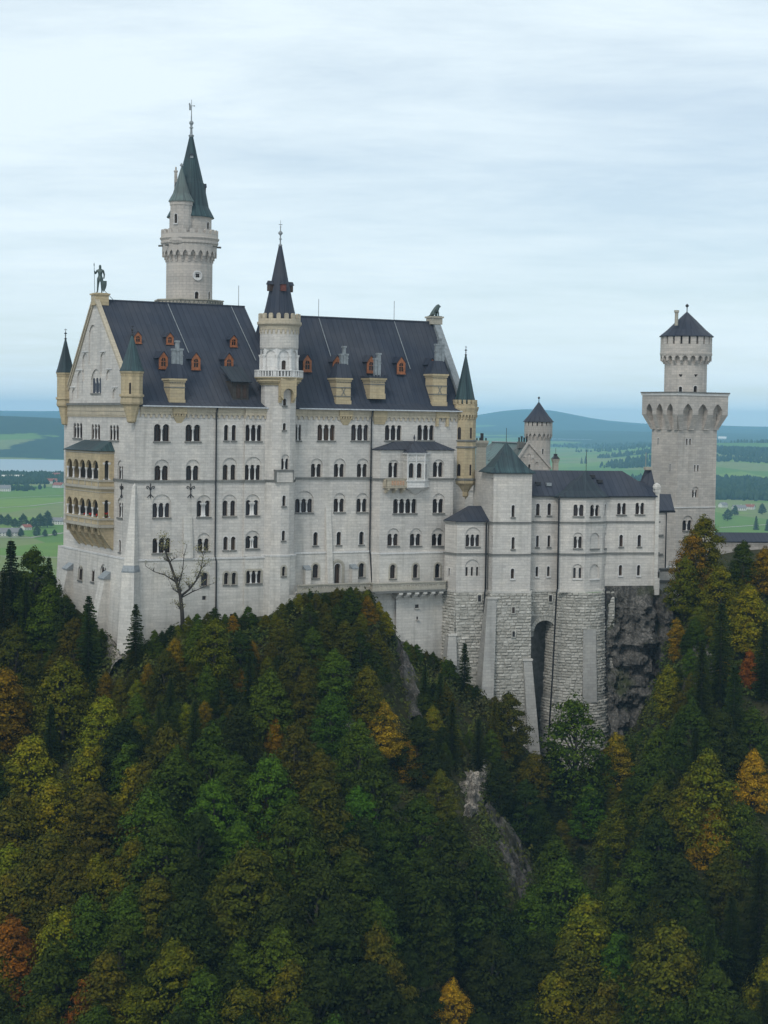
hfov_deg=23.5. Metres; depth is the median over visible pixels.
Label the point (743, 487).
woods
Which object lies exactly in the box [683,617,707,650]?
shrub
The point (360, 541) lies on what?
window
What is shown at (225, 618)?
shrub
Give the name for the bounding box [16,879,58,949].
beech tree
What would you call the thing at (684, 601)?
broadleaf tree
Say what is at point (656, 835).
broadleaf tree
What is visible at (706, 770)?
broadleaf tree
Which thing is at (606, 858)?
spruce tree
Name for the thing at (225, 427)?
window
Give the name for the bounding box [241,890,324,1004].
broadleaf tree
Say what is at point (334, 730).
beech tree
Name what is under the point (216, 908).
beech tree
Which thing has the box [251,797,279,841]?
broadleaf tree
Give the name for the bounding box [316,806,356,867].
broadleaf tree
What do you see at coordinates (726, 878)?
broadleaf tree
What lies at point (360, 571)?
window
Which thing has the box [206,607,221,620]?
shrub
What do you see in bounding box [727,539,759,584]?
broadleaf tree
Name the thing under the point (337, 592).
shrub
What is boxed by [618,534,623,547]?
window
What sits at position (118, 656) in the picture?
cliff
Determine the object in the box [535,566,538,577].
window
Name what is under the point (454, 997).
broadleaf tree
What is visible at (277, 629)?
shrub
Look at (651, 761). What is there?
beech tree
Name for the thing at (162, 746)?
broadleaf tree
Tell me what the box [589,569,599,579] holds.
window
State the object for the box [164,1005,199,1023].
broadleaf tree
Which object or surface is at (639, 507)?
window
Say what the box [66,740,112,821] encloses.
broadleaf tree
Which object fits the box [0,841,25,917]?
beech tree
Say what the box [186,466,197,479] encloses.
window
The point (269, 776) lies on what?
beech tree
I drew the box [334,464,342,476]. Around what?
window
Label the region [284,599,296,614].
shrub
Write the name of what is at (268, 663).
shrub
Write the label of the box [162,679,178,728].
spruce tree
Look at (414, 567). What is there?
window
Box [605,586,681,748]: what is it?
cliff
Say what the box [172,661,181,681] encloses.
shrub
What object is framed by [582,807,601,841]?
shrub
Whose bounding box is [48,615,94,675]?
broadleaf tree
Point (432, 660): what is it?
shrub
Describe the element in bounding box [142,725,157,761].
shrub
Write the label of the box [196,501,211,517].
window
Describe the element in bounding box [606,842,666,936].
beech tree
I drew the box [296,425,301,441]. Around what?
window
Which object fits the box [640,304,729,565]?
square tower
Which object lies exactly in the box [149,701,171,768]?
spruce tree
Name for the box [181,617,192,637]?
shrub
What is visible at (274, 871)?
broadleaf tree
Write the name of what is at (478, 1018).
broadleaf tree
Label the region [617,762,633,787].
shrub
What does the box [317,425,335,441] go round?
window
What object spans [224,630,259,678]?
broadleaf tree
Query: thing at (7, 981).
beech tree
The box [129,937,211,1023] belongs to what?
broadleaf tree
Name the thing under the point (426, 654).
shrub
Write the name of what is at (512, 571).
window
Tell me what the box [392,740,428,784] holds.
broadleaf tree
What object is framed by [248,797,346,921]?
broadleaf tree
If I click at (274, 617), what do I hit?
shrub
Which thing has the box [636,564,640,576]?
window
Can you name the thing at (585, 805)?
broadleaf tree
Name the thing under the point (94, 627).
shrub
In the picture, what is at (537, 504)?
window
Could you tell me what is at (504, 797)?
beech tree
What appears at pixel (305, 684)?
broadleaf tree
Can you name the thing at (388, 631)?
shrub
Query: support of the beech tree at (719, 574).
on the hillside
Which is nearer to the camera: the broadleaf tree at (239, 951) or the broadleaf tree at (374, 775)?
the broadleaf tree at (239, 951)
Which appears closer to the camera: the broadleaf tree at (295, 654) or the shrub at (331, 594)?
the broadleaf tree at (295, 654)
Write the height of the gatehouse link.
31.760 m
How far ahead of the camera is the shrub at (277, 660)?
291.77 m
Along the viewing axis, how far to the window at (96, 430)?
316.33 m
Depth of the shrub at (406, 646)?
314.91 m
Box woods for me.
[0,439,767,500]
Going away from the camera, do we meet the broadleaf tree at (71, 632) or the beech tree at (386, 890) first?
the beech tree at (386, 890)
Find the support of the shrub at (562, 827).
on the hillside
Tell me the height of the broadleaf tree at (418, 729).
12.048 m
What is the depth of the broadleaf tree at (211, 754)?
259.38 m
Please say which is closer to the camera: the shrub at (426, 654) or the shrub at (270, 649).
the shrub at (270, 649)
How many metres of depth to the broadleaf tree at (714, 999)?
228.57 m
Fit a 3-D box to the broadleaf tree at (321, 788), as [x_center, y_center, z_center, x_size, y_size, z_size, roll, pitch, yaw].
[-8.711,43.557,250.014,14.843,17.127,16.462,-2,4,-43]
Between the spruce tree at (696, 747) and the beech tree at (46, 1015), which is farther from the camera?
the spruce tree at (696, 747)
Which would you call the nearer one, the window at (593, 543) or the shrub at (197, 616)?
the shrub at (197, 616)
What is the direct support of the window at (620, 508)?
in the wing
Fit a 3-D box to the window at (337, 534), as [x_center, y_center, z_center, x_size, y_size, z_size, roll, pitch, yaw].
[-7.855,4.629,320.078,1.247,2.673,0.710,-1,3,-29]
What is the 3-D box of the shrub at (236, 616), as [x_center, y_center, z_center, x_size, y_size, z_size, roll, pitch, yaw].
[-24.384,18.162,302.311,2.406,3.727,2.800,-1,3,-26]
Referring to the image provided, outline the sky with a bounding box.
[0,0,767,426]
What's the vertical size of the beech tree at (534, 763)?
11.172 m
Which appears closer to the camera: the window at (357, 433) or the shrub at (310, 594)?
the shrub at (310, 594)
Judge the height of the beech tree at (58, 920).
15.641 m
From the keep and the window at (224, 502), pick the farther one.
the keep
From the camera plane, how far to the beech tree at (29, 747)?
267.73 m
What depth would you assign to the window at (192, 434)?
304.88 m
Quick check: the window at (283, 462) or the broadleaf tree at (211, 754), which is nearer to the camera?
the broadleaf tree at (211, 754)
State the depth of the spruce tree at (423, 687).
305.55 m
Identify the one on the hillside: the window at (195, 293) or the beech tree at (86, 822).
the beech tree at (86, 822)
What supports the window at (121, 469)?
in the palace
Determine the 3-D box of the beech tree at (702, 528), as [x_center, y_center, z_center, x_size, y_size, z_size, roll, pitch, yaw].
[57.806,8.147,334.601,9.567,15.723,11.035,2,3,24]
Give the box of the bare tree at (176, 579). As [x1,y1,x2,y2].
[145,530,219,630]
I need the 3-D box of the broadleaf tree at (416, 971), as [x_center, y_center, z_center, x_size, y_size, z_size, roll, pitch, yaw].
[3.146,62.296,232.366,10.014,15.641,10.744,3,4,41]
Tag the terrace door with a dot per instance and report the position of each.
(335, 563)
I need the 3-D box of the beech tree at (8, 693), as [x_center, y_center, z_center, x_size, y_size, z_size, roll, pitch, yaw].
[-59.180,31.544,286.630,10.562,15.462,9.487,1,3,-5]
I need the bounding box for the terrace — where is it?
[289,580,446,658]
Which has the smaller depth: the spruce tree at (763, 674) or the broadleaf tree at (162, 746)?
the broadleaf tree at (162, 746)
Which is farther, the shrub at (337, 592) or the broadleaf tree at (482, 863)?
the shrub at (337, 592)
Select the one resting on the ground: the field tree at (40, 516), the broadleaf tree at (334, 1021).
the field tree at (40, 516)
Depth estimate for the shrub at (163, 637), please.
295.28 m
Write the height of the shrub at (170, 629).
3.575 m
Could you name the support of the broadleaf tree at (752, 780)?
on the hillside
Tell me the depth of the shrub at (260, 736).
278.29 m
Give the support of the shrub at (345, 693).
on the hillside
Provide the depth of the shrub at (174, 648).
289.60 m
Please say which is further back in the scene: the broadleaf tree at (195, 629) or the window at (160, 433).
the window at (160, 433)
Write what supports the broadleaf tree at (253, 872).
on the hillside
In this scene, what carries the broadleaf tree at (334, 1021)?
on the hillside
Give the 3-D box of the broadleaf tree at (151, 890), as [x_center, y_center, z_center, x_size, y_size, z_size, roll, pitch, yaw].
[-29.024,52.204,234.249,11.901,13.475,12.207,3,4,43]
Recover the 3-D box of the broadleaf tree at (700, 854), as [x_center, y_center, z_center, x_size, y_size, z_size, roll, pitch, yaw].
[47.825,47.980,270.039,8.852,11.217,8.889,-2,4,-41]
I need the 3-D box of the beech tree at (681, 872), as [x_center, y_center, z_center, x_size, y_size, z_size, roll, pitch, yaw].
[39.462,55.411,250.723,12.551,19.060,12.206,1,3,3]
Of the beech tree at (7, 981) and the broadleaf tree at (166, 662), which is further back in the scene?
the broadleaf tree at (166, 662)
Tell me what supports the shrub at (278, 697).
on the hillside
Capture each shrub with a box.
[36,647,45,663]
[74,665,91,686]
[79,701,97,736]
[84,679,101,700]
[87,617,99,635]
[93,672,115,701]
[96,629,107,644]
[115,704,122,724]
[124,668,141,690]
[125,646,139,669]
[127,679,144,702]
[133,714,149,740]
[135,729,145,752]
[141,640,154,656]
[141,663,154,684]
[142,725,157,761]
[144,629,162,658]
[144,681,159,711]
[151,670,169,692]
[155,630,169,651]
[159,636,189,671]
[165,624,176,641]
[166,701,185,735]
[170,625,184,638]
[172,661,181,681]
[175,703,194,738]
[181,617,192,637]
[186,652,205,672]
[192,613,203,627]
[197,700,213,726]
[202,613,210,624]
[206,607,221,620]
[208,676,239,713]
[219,658,241,690]
[220,704,233,726]
[221,614,231,627]
[224,617,235,633]
[226,614,239,633]
[228,691,239,715]
[230,612,240,630]
[231,667,246,691]
[238,605,258,629]
[240,615,251,631]
[243,640,262,669]
[249,714,267,747]
[250,614,259,626]
[257,615,273,632]
[257,656,277,677]
[260,641,281,670]
[266,695,288,702]
[267,617,287,647]
[270,614,278,626]
[271,603,290,622]
[272,655,281,675]
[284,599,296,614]
[294,594,304,611]
[301,593,309,612]
[302,602,321,629]
[307,590,314,603]
[311,592,322,610]
[321,593,330,606]
[328,591,335,607]
[329,587,343,606]
[330,677,348,704]
[336,589,344,607]
[337,588,363,622]
[353,614,369,638]
[354,586,361,600]
[357,595,379,624]
[361,589,373,602]
[363,650,392,685]
[374,601,387,624]
[379,611,395,639]
[401,641,415,662]
[407,644,419,663]
[411,644,423,666]
[416,689,433,717]
[421,650,428,665]
[423,705,446,740]
[427,652,439,669]
[428,682,437,699]
[433,682,459,722]
[441,659,451,678]
[441,660,459,682]
[447,724,461,744]
[461,682,472,699]
[471,684,481,701]
[483,729,502,767]
[484,696,502,716]
[531,842,545,868]
[555,819,573,851]
[574,846,586,865]
[577,823,590,841]
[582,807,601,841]
[601,836,621,859]
[602,798,621,821]
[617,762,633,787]
[618,777,632,796]
[625,737,636,760]
[673,666,684,690]
[676,627,698,654]
[681,648,699,677]
[681,671,697,693]
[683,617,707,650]
[687,605,710,637]
[698,624,714,651]
[735,578,745,592]
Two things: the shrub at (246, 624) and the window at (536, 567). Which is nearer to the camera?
the shrub at (246, 624)
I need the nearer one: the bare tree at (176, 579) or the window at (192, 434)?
the bare tree at (176, 579)
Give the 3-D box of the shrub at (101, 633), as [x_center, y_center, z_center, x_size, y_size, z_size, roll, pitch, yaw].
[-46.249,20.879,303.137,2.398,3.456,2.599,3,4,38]
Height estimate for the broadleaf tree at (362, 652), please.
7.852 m
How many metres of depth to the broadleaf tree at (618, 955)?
254.13 m
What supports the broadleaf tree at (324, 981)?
on the hillside
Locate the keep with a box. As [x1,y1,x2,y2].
[154,100,223,304]
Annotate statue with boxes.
[94,264,112,299]
[429,304,440,315]
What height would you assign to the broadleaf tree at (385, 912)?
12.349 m
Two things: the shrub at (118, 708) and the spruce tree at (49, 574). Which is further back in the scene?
the spruce tree at (49, 574)
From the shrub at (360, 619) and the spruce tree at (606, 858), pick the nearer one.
the spruce tree at (606, 858)
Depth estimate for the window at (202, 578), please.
306.90 m
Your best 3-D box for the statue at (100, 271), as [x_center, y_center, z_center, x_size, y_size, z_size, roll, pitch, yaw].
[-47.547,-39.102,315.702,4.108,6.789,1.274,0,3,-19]
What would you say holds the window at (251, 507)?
in the palace
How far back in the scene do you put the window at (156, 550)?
303.03 m
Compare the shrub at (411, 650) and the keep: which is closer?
the shrub at (411, 650)
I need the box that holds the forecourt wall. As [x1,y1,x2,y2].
[658,564,679,602]
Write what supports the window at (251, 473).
in the palace
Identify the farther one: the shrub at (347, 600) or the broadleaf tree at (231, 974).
the shrub at (347, 600)
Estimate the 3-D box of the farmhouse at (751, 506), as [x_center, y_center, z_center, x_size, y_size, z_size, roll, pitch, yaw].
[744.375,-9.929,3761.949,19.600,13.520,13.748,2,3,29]
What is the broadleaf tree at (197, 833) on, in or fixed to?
on the hillside
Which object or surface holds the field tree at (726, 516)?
on the ground
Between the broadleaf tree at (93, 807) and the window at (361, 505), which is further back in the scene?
the window at (361, 505)
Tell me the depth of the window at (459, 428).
330.30 m
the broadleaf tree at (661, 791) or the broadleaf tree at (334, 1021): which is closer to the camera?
the broadleaf tree at (334, 1021)
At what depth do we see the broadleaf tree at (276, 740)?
276.48 m
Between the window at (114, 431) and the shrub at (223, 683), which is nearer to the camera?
the shrub at (223, 683)
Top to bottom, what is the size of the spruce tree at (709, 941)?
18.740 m
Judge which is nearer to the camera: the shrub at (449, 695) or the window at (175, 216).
the shrub at (449, 695)
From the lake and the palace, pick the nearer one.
the palace
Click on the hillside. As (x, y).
(758, 703)
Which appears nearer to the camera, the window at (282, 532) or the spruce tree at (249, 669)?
the spruce tree at (249, 669)
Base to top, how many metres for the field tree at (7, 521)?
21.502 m
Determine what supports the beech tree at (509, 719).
on the hillside
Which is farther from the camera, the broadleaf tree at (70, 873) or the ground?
the ground
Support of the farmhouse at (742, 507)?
on the ground
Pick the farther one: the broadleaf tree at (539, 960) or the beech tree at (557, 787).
the beech tree at (557, 787)
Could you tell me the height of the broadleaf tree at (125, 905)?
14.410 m
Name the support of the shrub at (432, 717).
on the hillside
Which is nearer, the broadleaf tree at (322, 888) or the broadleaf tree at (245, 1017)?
the broadleaf tree at (245, 1017)
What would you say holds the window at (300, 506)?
in the palace
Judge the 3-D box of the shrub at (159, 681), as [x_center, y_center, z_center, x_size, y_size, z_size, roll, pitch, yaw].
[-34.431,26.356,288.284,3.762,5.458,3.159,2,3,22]
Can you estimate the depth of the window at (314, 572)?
317.96 m
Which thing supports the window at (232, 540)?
in the palace
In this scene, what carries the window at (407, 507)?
in the palace
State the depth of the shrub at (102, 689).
290.96 m
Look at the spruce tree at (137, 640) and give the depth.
294.03 m
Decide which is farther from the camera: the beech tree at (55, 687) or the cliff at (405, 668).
the cliff at (405, 668)
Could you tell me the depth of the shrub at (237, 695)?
284.87 m
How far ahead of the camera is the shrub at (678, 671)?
310.61 m
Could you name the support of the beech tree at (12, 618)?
on the hillside
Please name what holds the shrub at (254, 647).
on the hillside
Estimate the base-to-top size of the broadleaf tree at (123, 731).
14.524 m
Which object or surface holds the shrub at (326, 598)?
on the hillside
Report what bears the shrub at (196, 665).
on the hillside
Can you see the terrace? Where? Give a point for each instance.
(415, 612)
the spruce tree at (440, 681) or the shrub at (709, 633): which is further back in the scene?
the shrub at (709, 633)
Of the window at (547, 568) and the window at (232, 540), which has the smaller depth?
the window at (232, 540)
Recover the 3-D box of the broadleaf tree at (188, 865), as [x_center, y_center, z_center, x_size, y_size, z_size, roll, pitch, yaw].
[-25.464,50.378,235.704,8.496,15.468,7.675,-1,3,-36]
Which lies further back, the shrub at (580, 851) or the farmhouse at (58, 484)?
the farmhouse at (58, 484)
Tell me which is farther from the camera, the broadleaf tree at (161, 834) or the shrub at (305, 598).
the shrub at (305, 598)
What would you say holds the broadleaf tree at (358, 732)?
on the hillside
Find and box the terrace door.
[333,559,344,583]
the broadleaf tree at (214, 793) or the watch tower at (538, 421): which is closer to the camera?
the broadleaf tree at (214, 793)
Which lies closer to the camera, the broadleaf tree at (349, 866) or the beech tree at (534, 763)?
the broadleaf tree at (349, 866)
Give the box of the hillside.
[0,549,767,1023]
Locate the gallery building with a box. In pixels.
[714,532,767,553]
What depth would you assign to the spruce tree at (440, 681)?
305.64 m
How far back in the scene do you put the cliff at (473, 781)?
288.85 m
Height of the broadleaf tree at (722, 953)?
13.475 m
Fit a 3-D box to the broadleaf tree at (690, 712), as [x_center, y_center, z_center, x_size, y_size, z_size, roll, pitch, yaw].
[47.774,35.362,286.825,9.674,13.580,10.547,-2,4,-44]
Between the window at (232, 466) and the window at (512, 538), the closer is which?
the window at (232, 466)
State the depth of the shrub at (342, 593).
309.17 m
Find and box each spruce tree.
[0,541,33,640]
[0,572,15,659]
[15,577,39,655]
[22,652,32,686]
[40,558,56,623]
[40,704,61,771]
[73,596,105,683]
[120,604,148,671]
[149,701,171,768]
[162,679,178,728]
[182,701,208,775]
[240,652,258,712]
[416,666,432,716]
[432,672,448,719]
[444,699,463,768]
[455,643,474,700]
[468,719,488,771]
[487,701,506,759]
[593,843,615,929]
[679,727,704,802]
[685,639,717,730]
[695,922,722,1019]
[703,603,745,703]
[715,666,752,766]
[718,897,751,999]
[733,847,767,987]
[750,622,767,703]
[753,516,759,529]
[754,976,767,1023]
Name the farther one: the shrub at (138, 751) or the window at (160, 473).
the window at (160, 473)
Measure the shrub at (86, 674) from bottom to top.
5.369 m
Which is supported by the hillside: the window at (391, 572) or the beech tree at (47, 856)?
the beech tree at (47, 856)
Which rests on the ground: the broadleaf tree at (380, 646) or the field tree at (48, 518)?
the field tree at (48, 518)
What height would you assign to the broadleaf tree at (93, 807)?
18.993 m
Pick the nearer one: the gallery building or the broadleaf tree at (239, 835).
the broadleaf tree at (239, 835)
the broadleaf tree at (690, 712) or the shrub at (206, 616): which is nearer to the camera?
the broadleaf tree at (690, 712)
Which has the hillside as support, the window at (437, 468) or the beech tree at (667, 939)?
the beech tree at (667, 939)
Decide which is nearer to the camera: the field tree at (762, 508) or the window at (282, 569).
the window at (282, 569)
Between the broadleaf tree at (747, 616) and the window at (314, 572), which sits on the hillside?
the broadleaf tree at (747, 616)
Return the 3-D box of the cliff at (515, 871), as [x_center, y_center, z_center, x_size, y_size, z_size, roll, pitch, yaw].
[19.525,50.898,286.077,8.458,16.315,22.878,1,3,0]
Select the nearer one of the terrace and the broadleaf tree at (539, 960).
the broadleaf tree at (539, 960)
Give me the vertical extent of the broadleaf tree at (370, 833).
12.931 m
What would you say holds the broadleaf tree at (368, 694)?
on the hillside
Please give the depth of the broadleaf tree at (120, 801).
258.58 m
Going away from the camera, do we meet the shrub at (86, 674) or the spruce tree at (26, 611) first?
the shrub at (86, 674)
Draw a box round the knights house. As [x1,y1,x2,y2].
[465,433,559,506]
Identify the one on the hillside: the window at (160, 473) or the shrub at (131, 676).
the shrub at (131, 676)
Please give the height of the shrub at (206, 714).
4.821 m
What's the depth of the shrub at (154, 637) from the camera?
294.15 m
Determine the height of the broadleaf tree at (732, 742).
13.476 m
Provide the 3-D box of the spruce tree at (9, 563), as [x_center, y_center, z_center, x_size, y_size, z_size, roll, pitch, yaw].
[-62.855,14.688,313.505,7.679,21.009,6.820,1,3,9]
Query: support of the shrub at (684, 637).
on the hillside
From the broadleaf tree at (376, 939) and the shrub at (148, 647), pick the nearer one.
the broadleaf tree at (376, 939)
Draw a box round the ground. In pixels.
[0,409,767,592]
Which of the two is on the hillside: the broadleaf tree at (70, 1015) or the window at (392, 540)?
the broadleaf tree at (70, 1015)
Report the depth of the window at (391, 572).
323.20 m
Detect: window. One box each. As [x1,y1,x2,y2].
[72,423,82,439]
[77,565,82,581]
[90,425,99,440]
[108,427,118,441]
[116,503,122,518]
[119,466,122,478]
[152,503,171,518]
[152,538,171,554]
[153,424,170,442]
[155,466,166,479]
[173,213,177,223]
[185,425,201,442]
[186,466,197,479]
[192,270,201,280]
[194,291,198,298]
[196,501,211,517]
[197,538,210,552]
[199,571,209,587]
[222,500,236,517]
[222,536,228,551]
[222,571,229,585]
[223,424,229,441]
[223,465,234,479]
[230,536,236,551]
[230,571,237,585]
[231,424,236,441]
[244,425,262,442]
[245,465,258,479]
[245,500,259,516]
[245,536,259,549]
[245,569,262,584]
[280,565,286,577]
[281,459,287,468]
[281,495,286,507]
[281,530,286,541]
[282,398,287,406]
[282,422,286,431]
[295,499,313,513]
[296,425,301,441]
[311,464,319,476]
[311,562,319,579]
[312,531,318,546]
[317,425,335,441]
[333,499,345,513]
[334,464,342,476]
[336,531,342,546]
[350,425,369,441]
[356,499,368,513]
[357,464,365,476]
[357,561,365,578]
[358,531,364,545]
[384,425,402,441]
[387,534,399,546]
[388,463,396,476]
[388,563,396,579]
[392,499,417,514]
[408,462,414,477]
[410,534,422,546]
[411,562,419,579]
[417,425,434,441]
[417,462,422,477]
[432,499,444,514]
[432,534,443,546]
[433,462,441,476]
[433,562,441,578]
[457,464,460,475]
[458,427,460,439]
[465,534,480,547]
[465,567,477,575]
[510,568,514,579]
[511,504,515,518]
[511,536,515,550]
[535,503,540,516]
[535,535,539,548]
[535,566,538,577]
[546,566,550,577]
[547,503,551,516]
[547,535,551,547]
[572,505,583,517]
[572,568,581,579]
[573,536,582,549]
[589,505,600,517]
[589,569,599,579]
[590,537,599,549]
[616,503,626,515]
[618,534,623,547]
[618,564,622,576]
[635,503,644,515]
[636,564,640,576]
[637,534,641,547]
[682,521,690,531]
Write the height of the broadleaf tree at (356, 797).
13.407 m
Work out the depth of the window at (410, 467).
322.57 m
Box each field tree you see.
[3,514,12,524]
[6,529,11,536]
[10,518,17,526]
[16,513,29,527]
[17,528,23,535]
[28,517,37,526]
[32,525,41,535]
[35,513,46,526]
[40,510,54,526]
[722,508,732,520]
[730,506,738,514]
[757,503,766,513]
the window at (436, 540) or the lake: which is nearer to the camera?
the window at (436, 540)
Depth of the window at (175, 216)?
344.97 m
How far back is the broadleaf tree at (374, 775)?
257.21 m
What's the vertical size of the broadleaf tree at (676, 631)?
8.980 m
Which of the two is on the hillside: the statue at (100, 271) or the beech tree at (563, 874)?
the beech tree at (563, 874)
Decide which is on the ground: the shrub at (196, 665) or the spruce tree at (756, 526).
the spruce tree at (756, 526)
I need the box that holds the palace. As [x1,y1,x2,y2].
[56,220,478,660]
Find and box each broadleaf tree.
[0,622,45,700]
[0,786,49,875]
[0,913,38,1014]
[0,985,25,1023]
[4,938,87,1023]
[8,545,69,623]
[20,580,71,650]
[21,972,64,1023]
[29,846,109,951]
[39,595,79,646]
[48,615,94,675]
[56,782,131,890]
[60,852,120,947]
[61,975,114,1023]
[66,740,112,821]
[72,946,135,1023]
[74,1001,115,1023]
[83,918,154,1015]
[86,887,161,980]
[94,717,156,797]
[94,835,167,920]
[102,762,156,855]
[102,817,211,936]
[106,739,141,818]
[117,721,206,821]
[120,872,186,968]
[122,692,154,734]
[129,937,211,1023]
[131,744,204,834]
[138,885,233,1017]
[141,648,189,707]
[158,849,211,927]
[158,964,226,1023]
[163,775,192,828]
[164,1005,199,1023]
[169,807,229,897]
[178,621,211,666]
[180,777,259,858]
[187,720,236,812]
[193,663,217,706]
[196,840,312,968]
[197,863,256,964]
[197,957,269,1023]
[202,1018,222,1023]
[209,817,264,901]
[210,751,263,835]
[210,980,275,1023]
[212,936,274,1008]
[218,698,263,787]
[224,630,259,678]
[234,1009,259,1023]
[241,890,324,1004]
[243,668,295,747]
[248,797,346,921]
[248,923,309,1023]
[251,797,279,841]
[251,865,303,927]
[263,715,283,755]
[264,772,374,880]
[270,721,328,800]
[271,643,324,702]
[276,835,316,916]
[278,998,317,1023]
[280,669,327,737]
[280,950,358,1023]
[285,858,364,969]
[292,747,346,810]
[300,626,327,671]
[309,648,361,713]
[313,847,388,937]
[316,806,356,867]
[317,967,375,1023]
[321,1013,346,1023]
[330,717,392,794]
[333,814,393,898]
[334,785,389,867]
[342,746,420,859]
[344,628,377,673]
[345,662,394,724]
[350,920,424,1022]
[353,896,405,961]
[363,629,396,674]
[363,699,410,758]
[387,715,451,785]
[387,946,447,1023]
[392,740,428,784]
[395,791,466,883]
[421,816,495,936]
[422,769,461,824]
[431,976,474,1023]
[444,847,529,968]
[457,925,531,1023]
[465,1006,493,1023]
[483,957,553,1022]
[499,886,562,963]
[509,925,574,1012]
[510,947,584,1023]
[536,689,617,815]
[548,893,634,1008]
[548,931,623,1022]
[549,769,583,822]
[561,764,605,819]
[565,784,606,839]
[583,975,627,1023]
[587,792,640,869]
[591,732,636,790]
[593,928,636,1012]
[595,877,642,960]
[614,809,694,902]
[614,976,665,1023]
[629,777,676,846]
[651,664,686,727]
[652,888,734,978]
[659,697,722,770]
[659,992,693,1023]
[661,553,704,621]
[661,746,746,852]
[663,770,717,849]
[666,618,685,662]
[667,529,712,605]
[683,961,746,1023]
[684,803,739,875]
[685,708,748,783]
[701,847,763,946]
[703,799,767,877]
[719,583,767,654]
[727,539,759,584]
[732,748,767,816]
[738,649,758,688]
[741,545,767,600]
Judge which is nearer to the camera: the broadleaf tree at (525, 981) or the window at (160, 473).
the broadleaf tree at (525, 981)
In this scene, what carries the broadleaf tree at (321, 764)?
on the hillside
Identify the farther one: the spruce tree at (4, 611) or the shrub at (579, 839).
the spruce tree at (4, 611)
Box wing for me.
[441,428,660,769]
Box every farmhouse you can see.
[0,484,10,490]
[0,528,19,535]
[20,524,31,529]
[47,478,57,483]
[52,482,63,487]
[52,517,63,524]
[718,502,727,506]
[731,505,746,510]
[745,504,755,509]
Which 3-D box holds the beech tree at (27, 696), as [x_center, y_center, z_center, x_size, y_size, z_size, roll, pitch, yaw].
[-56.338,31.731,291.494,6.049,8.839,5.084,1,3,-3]
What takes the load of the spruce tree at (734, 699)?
on the hillside
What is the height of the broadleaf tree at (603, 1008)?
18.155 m
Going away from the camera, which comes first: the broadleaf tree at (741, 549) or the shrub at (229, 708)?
the shrub at (229, 708)
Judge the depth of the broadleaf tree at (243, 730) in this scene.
267.72 m
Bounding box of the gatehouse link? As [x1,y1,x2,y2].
[658,494,674,577]
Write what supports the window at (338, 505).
in the palace
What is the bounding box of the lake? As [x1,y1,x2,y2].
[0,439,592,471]
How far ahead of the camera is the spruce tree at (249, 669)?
283.17 m
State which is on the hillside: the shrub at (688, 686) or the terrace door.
the shrub at (688, 686)
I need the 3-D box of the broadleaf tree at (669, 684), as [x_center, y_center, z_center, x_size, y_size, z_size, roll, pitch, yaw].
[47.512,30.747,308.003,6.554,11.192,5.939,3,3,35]
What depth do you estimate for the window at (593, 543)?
327.29 m
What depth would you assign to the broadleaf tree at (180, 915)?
223.28 m
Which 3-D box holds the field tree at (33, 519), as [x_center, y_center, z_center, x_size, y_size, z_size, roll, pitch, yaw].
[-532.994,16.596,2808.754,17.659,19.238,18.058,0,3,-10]
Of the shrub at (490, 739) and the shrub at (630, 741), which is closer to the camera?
the shrub at (490, 739)
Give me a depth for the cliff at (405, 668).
309.73 m
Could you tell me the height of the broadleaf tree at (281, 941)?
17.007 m
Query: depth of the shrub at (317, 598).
306.90 m
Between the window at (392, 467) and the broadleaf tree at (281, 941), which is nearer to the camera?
the broadleaf tree at (281, 941)
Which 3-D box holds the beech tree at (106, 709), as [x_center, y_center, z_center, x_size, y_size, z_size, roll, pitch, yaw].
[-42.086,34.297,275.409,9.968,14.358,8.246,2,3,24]
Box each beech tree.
[0,605,23,646]
[0,666,35,759]
[0,767,25,836]
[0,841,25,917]
[0,869,39,976]
[0,950,24,1014]
[1,733,70,833]
[7,827,80,962]
[8,686,43,734]
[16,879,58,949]
[18,776,75,870]
[23,999,66,1023]
[25,905,92,1018]
[27,655,97,759]
[54,892,121,988]
[72,694,122,782]
[72,820,120,857]
[107,786,187,896]
[110,981,161,1023]
[187,616,236,690]
[195,899,250,975]
[234,752,298,848]
[262,957,324,1023]
[306,690,356,761]
[328,619,360,668]
[354,864,406,933]
[480,759,519,816]
[486,691,534,766]
[505,989,544,1023]
[511,750,554,805]
[526,970,592,1023]
[528,835,582,912]
[528,855,598,959]
[536,749,572,811]
[585,753,618,814]
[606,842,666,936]
[614,918,705,1023]
[615,747,679,847]
[629,851,720,970]
[633,895,686,978]
[635,955,685,1004]
[678,514,730,590]
[695,564,739,630]
[732,706,767,775]
[738,957,767,1012]
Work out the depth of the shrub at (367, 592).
311.24 m
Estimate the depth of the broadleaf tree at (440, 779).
273.03 m
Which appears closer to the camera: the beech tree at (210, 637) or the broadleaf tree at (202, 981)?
the broadleaf tree at (202, 981)
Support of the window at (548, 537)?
in the wing
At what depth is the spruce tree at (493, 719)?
304.03 m
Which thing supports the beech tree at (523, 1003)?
on the hillside
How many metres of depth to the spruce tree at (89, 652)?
297.78 m
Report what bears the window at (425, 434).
in the palace
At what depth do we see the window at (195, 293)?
347.00 m
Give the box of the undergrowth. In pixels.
[0,566,767,1021]
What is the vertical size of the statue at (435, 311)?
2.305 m
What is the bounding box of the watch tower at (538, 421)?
[523,397,553,463]
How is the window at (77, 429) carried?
in the palace
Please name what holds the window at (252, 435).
in the palace
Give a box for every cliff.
[105,636,125,673]
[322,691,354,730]
[390,620,422,719]
[459,759,489,817]
[484,789,533,897]
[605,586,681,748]
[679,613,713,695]
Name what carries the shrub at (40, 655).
on the hillside
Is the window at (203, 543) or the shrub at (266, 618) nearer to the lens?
the shrub at (266, 618)

